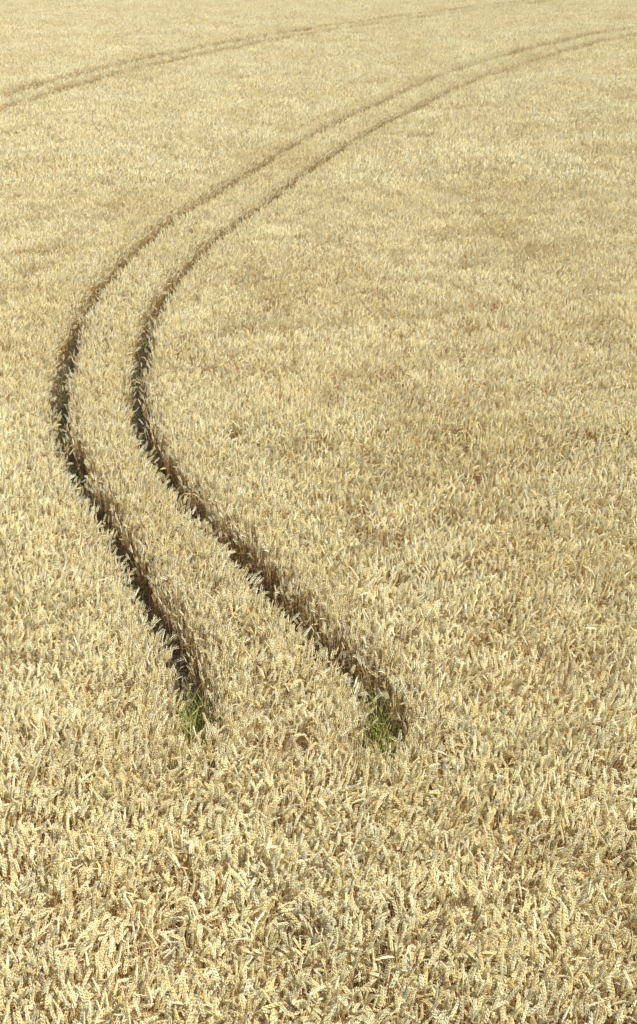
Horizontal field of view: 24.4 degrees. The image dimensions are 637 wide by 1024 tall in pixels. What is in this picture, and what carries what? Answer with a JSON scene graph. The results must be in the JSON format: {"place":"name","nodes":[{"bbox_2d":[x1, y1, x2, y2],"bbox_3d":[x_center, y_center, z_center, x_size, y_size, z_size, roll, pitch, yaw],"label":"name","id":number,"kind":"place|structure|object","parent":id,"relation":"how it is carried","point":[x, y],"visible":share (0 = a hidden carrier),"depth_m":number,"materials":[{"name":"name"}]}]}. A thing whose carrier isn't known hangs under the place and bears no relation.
{"place":"outdoors","nodes":[
{"label":"outdoors","id":0,"kind":"place"},
{"bbox_2d":[0,0,636,1023],"bbox_3d":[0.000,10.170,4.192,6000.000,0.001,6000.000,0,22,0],"label":"ground","id":1,"kind":"structure","parent":0,"point":[310,785],"depth_m":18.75,"materials":[{"name":"beige plant"}]},
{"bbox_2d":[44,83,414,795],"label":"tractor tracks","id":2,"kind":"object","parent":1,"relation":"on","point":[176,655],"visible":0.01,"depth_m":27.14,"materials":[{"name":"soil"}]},
{"bbox_2d":[51,229,417,794],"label":"green weeds","id":3,"kind":"object","parent":1,"relation":"on","point":[196,712],"visible":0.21,"depth_m":21.02,"materials":[{"name":"green plant"}]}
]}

